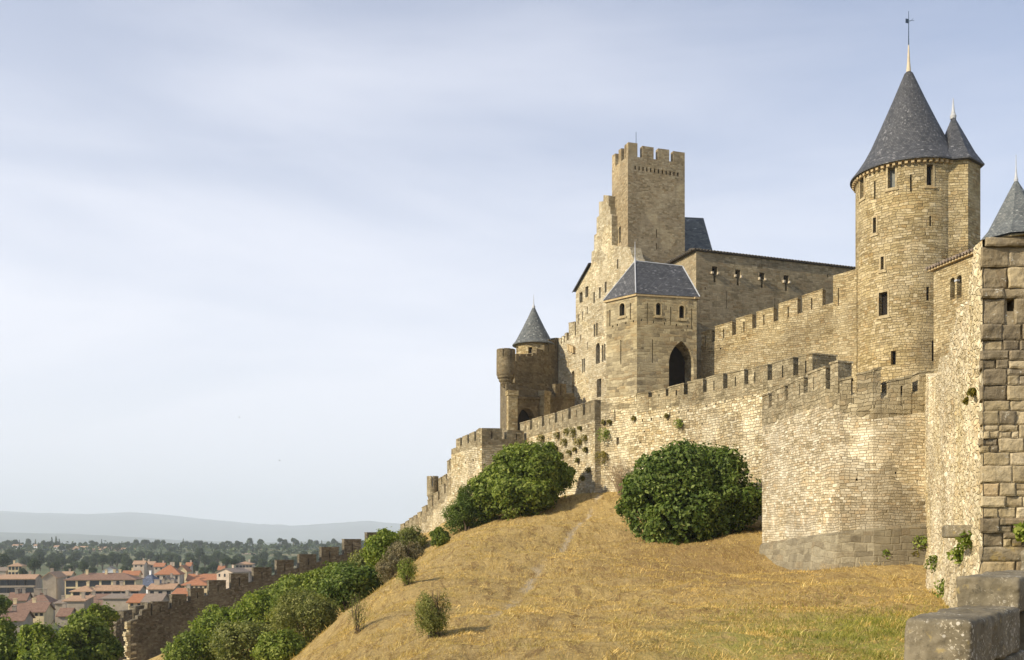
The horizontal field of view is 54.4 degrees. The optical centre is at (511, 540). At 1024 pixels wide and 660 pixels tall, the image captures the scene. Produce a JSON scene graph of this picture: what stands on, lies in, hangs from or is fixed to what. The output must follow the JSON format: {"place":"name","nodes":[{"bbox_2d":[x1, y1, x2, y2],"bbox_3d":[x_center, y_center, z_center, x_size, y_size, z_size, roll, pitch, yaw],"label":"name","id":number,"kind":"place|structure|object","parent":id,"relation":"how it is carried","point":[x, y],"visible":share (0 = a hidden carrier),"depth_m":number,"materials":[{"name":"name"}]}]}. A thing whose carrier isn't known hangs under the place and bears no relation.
{"place":"outdoors","nodes":[
{"label":"outdoors","id":0,"kind":"place"},
{"bbox_2d":[0,548,318,633],"bbox_3d":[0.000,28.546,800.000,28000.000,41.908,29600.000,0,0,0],"label":"valley ground","id":1,"kind":"structure","parent":0,"point":[45,570],"depth_m":1145.97,"materials":[{"name":"green plant"}]},
{"bbox_2d":[0,553,10,566],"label":"round tree","id":2,"kind":"object","parent":1,"relation":"on","point":[4,559],"visible":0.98,"depth_m":618.72,"materials":[{"name":"green plant"}]},
{"bbox_2d":[0,592,25,623],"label":"edge bush","id":3,"kind":"object","parent":1,"relation":"on","point":[6,602],"visible":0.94,"depth_m":149.37,"materials":[{"name":"green plant"}]},
{"bbox_2d":[8,560,26,573],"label":"villa","id":4,"kind":"object","parent":1,"relation":"on","point":[14,567],"visible":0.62,"depth_m":561.05,"materials":[{"name":"beige paint"}]},
{"bbox_2d":[0,605,35,632],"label":"old house","id":5,"kind":"structure","parent":1,"relation":"on","point":[18,616],"depth_m":243.35,"materials":[{"name":"brown tile"}]},
{"bbox_2d":[8,588,33,602],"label":"old house","id":6,"kind":"structure","parent":1,"relation":"on","point":[23,596],"depth_m":303.77,"materials":[{"name":"brown tile"}]},
{"bbox_2d":[0,571,42,596],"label":"apartment block","id":7,"kind":"structure","parent":1,"relation":"on","point":[29,582],"depth_m":403.59,"materials":[{"name":"grey paint"}]},
{"bbox_2d":[6,598,55,627],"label":"old house","id":8,"kind":"structure","parent":1,"relation":"on","point":[43,612],"depth_m":265.67,"materials":[{"name":"brown tile"}]},
{"bbox_2d":[27,558,40,573],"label":"round tree","id":9,"kind":"object","parent":1,"relation":"on","point":[32,563],"visible":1,"depth_m":558.56,"materials":[{"name":"green plant"}]},
{"bbox_2d":[26,588,57,620],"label":"old house","id":10,"kind":"structure","parent":1,"relation":"on","point":[43,597],"depth_m":299.71,"materials":[{"name":"brown tile"}]},
{"bbox_2d":[42,568,67,599],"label":"town house","id":11,"kind":"structure","parent":1,"relation":"on","point":[53,583],"depth_m":393.12,"materials":[{"name":"grey paint"}]},
{"bbox_2d":[53,595,65,624],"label":"old house","id":12,"kind":"structure","parent":1,"relation":"on","point":[58,604],"depth_m":290.14,"materials":[{"name":"grey paint"}]},
{"bbox_2d":[55,602,77,629],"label":"old house","id":13,"kind":"structure","parent":1,"relation":"on","point":[63,612],"depth_m":250.75,"materials":[{"name":"brown tile"}]},
{"bbox_2d":[62,592,95,610],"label":"old house","id":14,"kind":"structure","parent":1,"relation":"on","point":[78,602],"depth_m":286.57,"materials":[{"name":"grey paint"}]},
{"bbox_2d":[69,582,94,595],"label":"house","id":15,"kind":"structure","parent":1,"relation":"on","point":[87,589],"depth_m":335.81,"materials":[{"name":"beige paint"}]},
{"bbox_2d":[89,591,108,605],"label":"old house","id":16,"kind":"structure","parent":1,"relation":"on","point":[97,597],"depth_m":305.22,"materials":[{"name":"grey paint"}]},
{"bbox_2d":[97,554,107,569],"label":"round tree","id":17,"kind":"object","parent":1,"relation":"on","point":[101,558],"visible":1,"depth_m":815.50,"materials":[{"name":"green plant"}]},
{"bbox_2d":[64,569,143,598],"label":"terrace block","id":18,"kind":"structure","parent":1,"relation":"on","point":[81,580],"depth_m":387.78,"materials":[{"name":"brown tile"}]},
{"bbox_2d":[93,581,146,593],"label":"terrace block","id":19,"kind":"structure","parent":1,"relation":"on","point":[111,589],"depth_m":340.33,"materials":[{"name":"orange tile"}]},
{"bbox_2d":[100,590,140,610],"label":"old house","id":20,"kind":"structure","parent":1,"relation":"on","point":[118,600],"depth_m":290.20,"materials":[{"name":"grey paint"}]},
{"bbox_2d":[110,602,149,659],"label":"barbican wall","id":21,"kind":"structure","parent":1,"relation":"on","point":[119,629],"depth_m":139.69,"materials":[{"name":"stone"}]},
{"bbox_2d":[122,568,142,577],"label":"town house","id":22,"kind":"structure","parent":1,"relation":"on","point":[137,573],"depth_m":473.67,"materials":[{"name":"orange tile"}]},
{"bbox_2d":[126,594,145,609],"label":"tiled annex","id":23,"kind":"object","parent":1,"relation":"on","point":[134,599],"visible":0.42,"depth_m":273.06,"materials":[{"name":"orange tile"}]},
{"bbox_2d":[132,559,147,577],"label":"town house","id":24,"kind":"structure","parent":1,"relation":"on","point":[140,565],"depth_m":640.89,"materials":[{"name":"stone"}]},
{"bbox_2d":[147,559,156,575],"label":"town house","id":25,"kind":"structure","parent":1,"relation":"on","point":[150,564],"depth_m":650.73,"materials":[{"name":"stone"}]},
{"bbox_2d":[143,571,161,592],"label":"slate house","id":26,"kind":"structure","parent":1,"relation":"on","point":[148,580],"depth_m":430.78,"materials":[{"name":"blue paint"}]},
{"bbox_2d":[140,593,168,602],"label":"old house","id":27,"kind":"structure","parent":1,"relation":"on","point":[148,597],"depth_m":267.37,"materials":[{"name":"tile"}]},
{"bbox_2d":[153,561,166,575],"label":"town house","id":28,"kind":"structure","parent":1,"relation":"on","point":[159,566],"depth_m":600.78,"materials":[{"name":"stone"}]},
{"bbox_2d":[146,579,183,594],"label":"town house","id":29,"kind":"structure","parent":1,"relation":"on","point":[156,586],"depth_m":317.08,"materials":[{"name":"grey paint"}]},
{"bbox_2d":[154,562,185,584],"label":"mansion","id":30,"kind":"structure","parent":1,"relation":"on","point":[178,575],"depth_m":472.17,"materials":[{"name":"tile"}]},
{"bbox_2d":[171,584,190,600],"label":"tiled annex","id":31,"kind":"object","parent":1,"relation":"on","point":[180,591],"visible":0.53,"depth_m":262.72,"materials":[{"name":"orange tile"}]},
{"bbox_2d":[0,540,364,555],"bbox_3d":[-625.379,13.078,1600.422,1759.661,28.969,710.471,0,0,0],"label":"woodland","id":32,"kind":"object","parent":1,"relation":"on","point":[276,547],"visible":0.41,"depth_m":1403.35,"materials":[{"name":"green plant"}]},
{"bbox_2d":[178,562,191,582],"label":"town house","id":33,"kind":"structure","parent":1,"relation":"on","point":[186,569],"depth_m":520.53,"materials":[{"name":"beige paint"}]},
{"bbox_2d":[181,579,206,594],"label":"house","id":34,"kind":"structure","parent":1,"relation":"on","point":[197,583],"depth_m":441.14,"materials":[{"name":"orange tile"}]},
{"bbox_2d":[193,548,204,563],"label":"round tree","id":35,"kind":"object","parent":1,"relation":"on","point":[198,553],"visible":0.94,"depth_m":974.00,"materials":[{"name":"green plant"}]},
{"bbox_2d":[186,571,216,581],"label":"long shed","id":36,"kind":"structure","parent":1,"relation":"on","point":[204,577],"depth_m":482.61,"materials":[{"name":"tile"}]},
{"bbox_2d":[206,562,218,573],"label":"round tree","id":37,"kind":"object","parent":1,"relation":"on","point":[212,566],"visible":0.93,"depth_m":628.30,"materials":[{"name":"green plant"}]},
{"bbox_2d":[215,565,251,588],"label":"gabled house","id":38,"kind":"structure","parent":1,"relation":"on","point":[222,574],"depth_m":419.43,"materials":[{"name":"stone"}]},
{"bbox_2d":[236,559,255,567],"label":"flat block","id":39,"kind":"structure","parent":1,"relation":"on","point":[245,564],"depth_m":561.20,"materials":[{"name":"stone"}]},
{"bbox_2d":[0,532,364,547],"bbox_3d":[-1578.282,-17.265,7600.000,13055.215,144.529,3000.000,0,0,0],"label":"foothills","id":40,"kind":"structure","parent":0,"point":[46,537],"depth_m":6923.19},
{"bbox_2d":[0,511,399,542],"bbox_3d":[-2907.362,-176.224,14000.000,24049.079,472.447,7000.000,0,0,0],"label":"mountains","id":41,"kind":"structure","parent":0,"point":[145,525],"depth_m":11711.27,"materials":[{"name":"grey"}]},
{"bbox_2d":[0,0,1023,525],"label":"sky","id":42,"kind":"structure","parent":0,"point":[239,238],"materials":[{"name":"blue"}]},
{"bbox_2d":[149,491,948,659],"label":"hillside","id":43,"kind":"structure","parent":0,"point":[617,534],"depth_m":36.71,"materials":[{"name":"yellow plant"}]},
{"bbox_2d":[0,616,19,659],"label":"plane tree","id":44,"kind":"object","parent":43,"relation":"on","point":[8,639],"visible":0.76,"depth_m":88.55,"materials":[{"name":"green plant"}]},
{"bbox_2d":[13,619,79,659],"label":"plane tree","id":45,"kind":"object","parent":43,"relation":"on","point":[37,641],"visible":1,"depth_m":86.59,"materials":[{"name":"green plant"}]},
{"bbox_2d":[55,613,125,659],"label":"plane tree","id":46,"kind":"object","parent":43,"relation":"on","point":[89,637],"visible":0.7,"depth_m":92.14,"materials":[{"name":"green plant"}]},
{"bbox_2d":[76,600,131,636],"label":"plane tree","id":47,"kind":"object","parent":43,"relation":"on","point":[107,613],"visible":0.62,"depth_m":117.58,"materials":[{"name":"green plant"}]},
{"bbox_2d":[160,625,225,659],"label":"leafy bush","id":48,"kind":"object","parent":43,"relation":"on","point":[190,645],"visible":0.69,"depth_m":81.71,"materials":[{"name":"green plant"}]},
{"bbox_2d":[187,604,238,636],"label":"leafy bush","id":49,"kind":"object","parent":43,"relation":"on","point":[218,615],"visible":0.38,"depth_m":87.66,"materials":[{"name":"green plant"}]},
{"bbox_2d":[204,617,278,659],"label":"leafy bush","id":50,"kind":"object","parent":43,"relation":"on","point":[232,641],"visible":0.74,"depth_m":66.30,"materials":[{"name":"green plant"}]},
{"bbox_2d":[122,532,377,659],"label":"barbican wall","id":51,"kind":"structure","parent":43,"relation":"on","point":[152,628],"depth_m":135.80,"materials":[{"name":"stone"}]},
{"bbox_2d":[228,585,300,627],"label":"leafy bush","id":52,"kind":"object","parent":43,"relation":"on","point":[251,607],"visible":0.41,"depth_m":85.67,"materials":[{"name":"green plant"}]},
{"bbox_2d":[249,627,308,659],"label":"leafy bush","id":53,"kind":"object","parent":43,"relation":"on","point":[284,644],"visible":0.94,"depth_m":55.15,"materials":[{"name":"green plant"}]},
{"bbox_2d":[268,569,329,611],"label":"leafy bush","id":54,"kind":"object","parent":43,"relation":"on","point":[307,581],"visible":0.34,"depth_m":79.12,"materials":[{"name":"green plant"}]},
{"bbox_2d":[263,586,342,645],"bbox_3d":[-12.968,5.004,62.044,4.926,4.580,5.156,0,0,-17],"label":"tree","id":55,"kind":"object","parent":43,"relation":"on","point":[315,613],"visible":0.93,"depth_m":60.80,"materials":[{"name":"green plant"}]},
{"bbox_2d":[311,561,338,574],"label":"leafy bush","id":56,"kind":"object","parent":43,"relation":"on","point":[330,565],"visible":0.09,"depth_m":83.19,"materials":[{"name":"green plant"}]},
{"bbox_2d":[314,560,383,612],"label":"leafy bush","id":57,"kind":"object","parent":43,"relation":"on","point":[343,583],"visible":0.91,"depth_m":65.56,"materials":[{"name":"green plant"}]},
{"bbox_2d":[347,548,369,567],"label":"green shrub","id":58,"kind":"object","parent":43,"relation":"on","point":[355,558],"visible":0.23,"depth_m":77.78,"materials":[{"name":"green plant"}]},
{"bbox_2d":[347,591,372,633],"bbox_3d":[-4.822,2.202,31.232,0.856,1.448,0.769,0,0,36],"label":"thin weed","id":59,"kind":"object","parent":43,"relation":"on","point":[356,621],"visible":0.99,"depth_m":31.20,"materials":[{"name":"green plant"}]},
{"bbox_2d":[359,526,406,581],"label":"green shrub","id":60,"kind":"object","parent":43,"relation":"on","point":[373,549],"visible":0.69,"depth_m":70.94,"materials":[{"name":"green plant"}]},
{"bbox_2d":[375,553,401,583],"bbox_3d":[-7.633,1.961,61.638,1.793,2.428,1.735,0,0,0],"label":"dry shrub","id":61,"kind":"object","parent":43,"relation":"on","point":[382,568],"visible":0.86,"depth_m":61.34,"materials":[{"name":"brown plant"}]},
{"bbox_2d":[383,539,425,570],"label":"dry shrub","id":62,"kind":"object","parent":43,"relation":"on","point":[399,549],"visible":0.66,"depth_m":70.45,"materials":[{"name":"brown plant"}]},
{"bbox_2d":[394,556,418,585],"bbox_3d":[-4.474,1.261,42.490,1.138,1.357,0.962,0,0,0],"label":"tiny bush","id":63,"kind":"object","parent":43,"relation":"on","point":[409,572],"visible":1,"depth_m":42.40,"materials":[{"name":"green plant"}]},
{"bbox_2d":[395,523,428,556],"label":"feathery shrub","id":64,"kind":"object","parent":43,"relation":"on","point":[412,533],"visible":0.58,"depth_m":79.83,"materials":[{"name":"green plant"}]},
{"bbox_2d":[400,477,450,532],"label":"descending wall","id":65,"kind":"structure","parent":43,"relation":"on","point":[428,518],"depth_m":110.34,"materials":[{"name":"stone"}]},
{"bbox_2d":[411,588,452,637],"bbox_3d":[-2.006,1.898,24.980,1.071,1.437,1.092,0,0,0],"label":"broom bush","id":66,"kind":"object","parent":43,"relation":"on","point":[431,621],"visible":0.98,"depth_m":24.87,"materials":[{"name":"green plant"}]},
{"bbox_2d":[428,526,450,547],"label":"shrub","id":67,"kind":"object","parent":43,"relation":"on","point":[439,536],"visible":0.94,"depth_m":75.30,"materials":[{"name":"green plant"}]},
{"bbox_2d":[438,458,450,490],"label":"stair wall","id":68,"kind":"structure","parent":43,"relation":"on","point":[442,479],"depth_m":108.61,"materials":[{"name":"stone"}]},
{"bbox_2d":[427,476,438,500],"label":"watch turret","id":69,"kind":"object","parent":68,"relation":"attached to","point":[432,485],"visible":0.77,"depth_m":111.95,"materials":[{"name":"grey stone"}]},
{"bbox_2d":[440,483,491,534],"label":"feathery bush","id":70,"kind":"object","parent":43,"relation":"on","point":[461,513],"visible":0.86,"depth_m":79.34,"materials":[{"name":"green plant"}]},
{"bbox_2d":[451,428,523,504],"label":"square corner tower","id":71,"kind":"structure","parent":43,"relation":"on","point":[472,452],"depth_m":96.69,"materials":[{"name":"stone"}]},
{"bbox_2d":[467,440,577,520],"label":"broad bush","id":72,"kind":"object","parent":43,"relation":"on","point":[526,478],"visible":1,"depth_m":79.49,"materials":[{"name":"green plant"}]},
{"bbox_2d":[496,338,575,438],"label":"tower","id":73,"kind":"structure","parent":43,"relation":"on","point":[531,388],"depth_m":128.44,"materials":[{"name":"stone"}]},
{"bbox_2d":[518,410,529,429],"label":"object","id":74,"kind":"structure","parent":73,"relation":"in","point":[523,416],"depth_m":126.88,"materials":[{"name":"black"}]},
{"bbox_2d":[512,295,554,353],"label":"cone tower","id":75,"kind":"structure","parent":73,"relation":"on","point":[533,334],"depth_m":137.26,"materials":[{"name":"stone"}]},
{"bbox_2d":[520,399,600,496],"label":"curtain wall","id":76,"kind":"structure","parent":43,"relation":"on","point":[586,416],"depth_m":86.40,"materials":[{"name":"stone"}]},
{"bbox_2d":[558,321,575,404],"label":"court wall","id":77,"kind":"structure","parent":43,"relation":"on","point":[567,360],"depth_m":137.48,"materials":[{"name":"stone"}]},
{"bbox_2d":[572,195,644,404],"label":"stepped facade","id":78,"kind":"structure","parent":43,"relation":"on","point":[607,267],"depth_m":130.91,"materials":[{"name":"stone"}]},
{"bbox_2d":[601,455,633,494],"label":"bare shrub","id":79,"kind":"object","parent":43,"relation":"on","point":[619,488],"visible":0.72,"depth_m":79.99,"materials":[{"name":"brown plant"}]},
{"bbox_2d":[612,142,684,262],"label":"watch tower","id":80,"kind":"structure","parent":43,"relation":"on","point":[648,191],"depth_m":126.33,"materials":[{"name":"stone"}]},
{"bbox_2d":[603,252,699,398],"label":"gatehouse","id":81,"kind":"object","parent":43,"relation":"on","point":[651,326],"visible":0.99,"depth_m":105.19,"materials":[{"name":"stone"}]},
{"bbox_2d":[617,302,626,318],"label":"window","id":82,"kind":"structure","parent":81,"relation":"in","point":[624,306],"depth_m":105.65,"materials":[{"name":"stone"}]},
{"bbox_2d":[654,302,662,317],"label":"window","id":83,"kind":"structure","parent":81,"relation":"in","point":[657,315],"depth_m":104.57,"materials":[{"name":"stone"}]},
{"bbox_2d":[677,304,686,320],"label":"window","id":84,"kind":"structure","parent":81,"relation":"in","point":[680,311],"depth_m":105.16,"materials":[{"name":"stone"}]},
{"bbox_2d":[614,438,761,544],"bbox_3d":[11.690,-2.781,62.885,10.878,7.674,7.642,0,0,-25],"label":"fig bush","id":85,"kind":"object","parent":43,"relation":"on","point":[701,493],"visible":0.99,"depth_m":60.53,"materials":[{"name":"green plant"}]},
{"bbox_2d":[685,217,711,251],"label":"slate roofed tower","id":86,"kind":"structure","parent":43,"relation":"on","point":[696,234],"depth_m":132.24,"materials":[{"name":"stone"}]},
{"bbox_2d":[599,353,837,519],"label":"curtain wall","id":87,"kind":"structure","parent":43,"relation":"on","point":[723,409],"depth_m":73.41,"materials":[{"name":"stone"}]},
{"bbox_2d":[594,451,606,464],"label":"wall plant","id":88,"kind":"object","parent":87,"relation":"attached to","point":[603,456],"depth_m":82.76,"materials":[{"name":"green plant"}]},
{"bbox_2d":[595,428,609,442],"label":"wall plant","id":89,"kind":"object","parent":87,"relation":"attached to","point":[605,434],"depth_m":82.53,"materials":[{"name":"green plant"}]},
{"bbox_2d":[665,248,854,378],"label":"great hall","id":90,"kind":"structure","parent":43,"relation":"on","point":[731,286],"depth_m":114.25,"materials":[{"name":"stone"}]},
{"bbox_2d":[701,269,856,392],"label":"curtain wall","id":91,"kind":"structure","parent":43,"relation":"on","point":[818,324],"depth_m":101.53,"materials":[{"name":"stone"}]},
{"bbox_2d":[759,360,934,570],"bbox_3d":[16.172,-1.721,56.275,6.644,13.442,22.450,0,0,0],"label":"bastion","id":92,"kind":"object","parent":43,"relation":"on","point":[843,473],"visible":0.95,"depth_m":46.42,"materials":[{"name":"stone"}]},
{"bbox_2d":[912,535,926,551],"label":"wall plant","id":93,"kind":"object","parent":92,"relation":"attached to","point":[924,539],"depth_m":45.51,"materials":[{"name":"green plant"}]},
{"bbox_2d":[850,11,953,391],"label":"round tower","id":94,"kind":"structure","parent":43,"relation":"on","point":[899,183],"depth_m":93.16,"materials":[{"name":"stone"}]},
{"bbox_2d":[870,215,878,236],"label":"window","id":95,"kind":"structure","parent":94,"relation":"in","point":[876,233],"depth_m":94.38,"materials":[{"name":"stone"}]},
{"bbox_2d":[876,289,889,319],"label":"window","id":96,"kind":"structure","parent":94,"relation":"in","point":[885,296],"depth_m":94.10,"materials":[{"name":"stone"}]},
{"bbox_2d":[885,165,897,191],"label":"window","id":97,"kind":"structure","parent":94,"relation":"in","point":[893,173],"depth_m":93.49,"materials":[{"name":"beige stone"}]},
{"bbox_2d":[924,163,935,188],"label":"window","id":98,"kind":"structure","parent":94,"relation":"in","point":[927,169],"depth_m":92.08,"materials":[{"name":"stone"}]},
{"bbox_2d":[925,248,973,372],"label":"residence","id":99,"kind":"structure","parent":43,"relation":"on","point":[952,274],"depth_m":83.37,"materials":[{"name":"stone"}]},
{"bbox_2d":[904,550,1023,659],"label":"stepped parapet","id":100,"kind":"structure","parent":43,"relation":"on","point":[984,620],"depth_m":8.23,"materials":[{"name":"stone"}]},
{"bbox_2d":[945,99,984,257],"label":"stair turret","id":101,"kind":"object","parent":43,"relation":"on","point":[966,166],"visible":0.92,"depth_m":92.41,"materials":[{"name":"stone"}]},
{"bbox_2d":[923,234,1023,607],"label":"rampart","id":102,"kind":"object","parent":43,"relation":"on","point":[974,465],"visible":0.77,"depth_m":21.12,"materials":[{"name":"stone"}]},
{"bbox_2d":[924,555,937,572],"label":"wall plant","id":103,"kind":"object","parent":102,"relation":"attached to","point":[933,562],"depth_m":35.47,"materials":[{"name":"green plant"}]},
{"bbox_2d":[932,578,944,597],"bbox_3d":[12.969,1.454,29.874,0.650,0.651,0.639,0,0,-39],"label":"wall plant","id":104,"kind":"object","parent":102,"relation":"attached to","point":[941,585],"depth_m":29.90,"materials":[{"name":"green plant"}]},
{"bbox_2d":[946,544,963,563],"bbox_3d":[11.288,0.349,25.233,0.559,0.549,0.546,0,0,0],"label":"wall plant","id":105,"kind":"object","parent":102,"relation":"attached to","point":[958,554],"depth_m":25.14,"materials":[{"name":"green plant"}]},
{"bbox_2d":[955,531,972,549],"bbox_3d":[10.414,-0.031,22.796,0.503,0.491,0.512,0,0,0],"label":"wall plant","id":106,"kind":"object","parent":102,"relation":"attached to","point":[965,542],"depth_m":22.74,"materials":[{"name":"green plant"}]},
{"bbox_2d":[1012,521,1023,541],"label":"wall plant","id":107,"kind":"object","parent":102,"relation":"attached to","point":[1018,528],"depth_m":20.74,"materials":[{"name":"green plant"}]},
{"bbox_2d":[980,162,1023,240],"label":"corner tower","id":108,"kind":"structure","parent":43,"relation":"on","point":[1008,220],"depth_m":118.53,"materials":[{"name":"stone"}]},
{"bbox_2d":[602,584,948,659],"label":"green grass","id":109,"kind":"structure","parent":0,"point":[854,635],"depth_m":22.09,"materials":[{"name":"green plant"}]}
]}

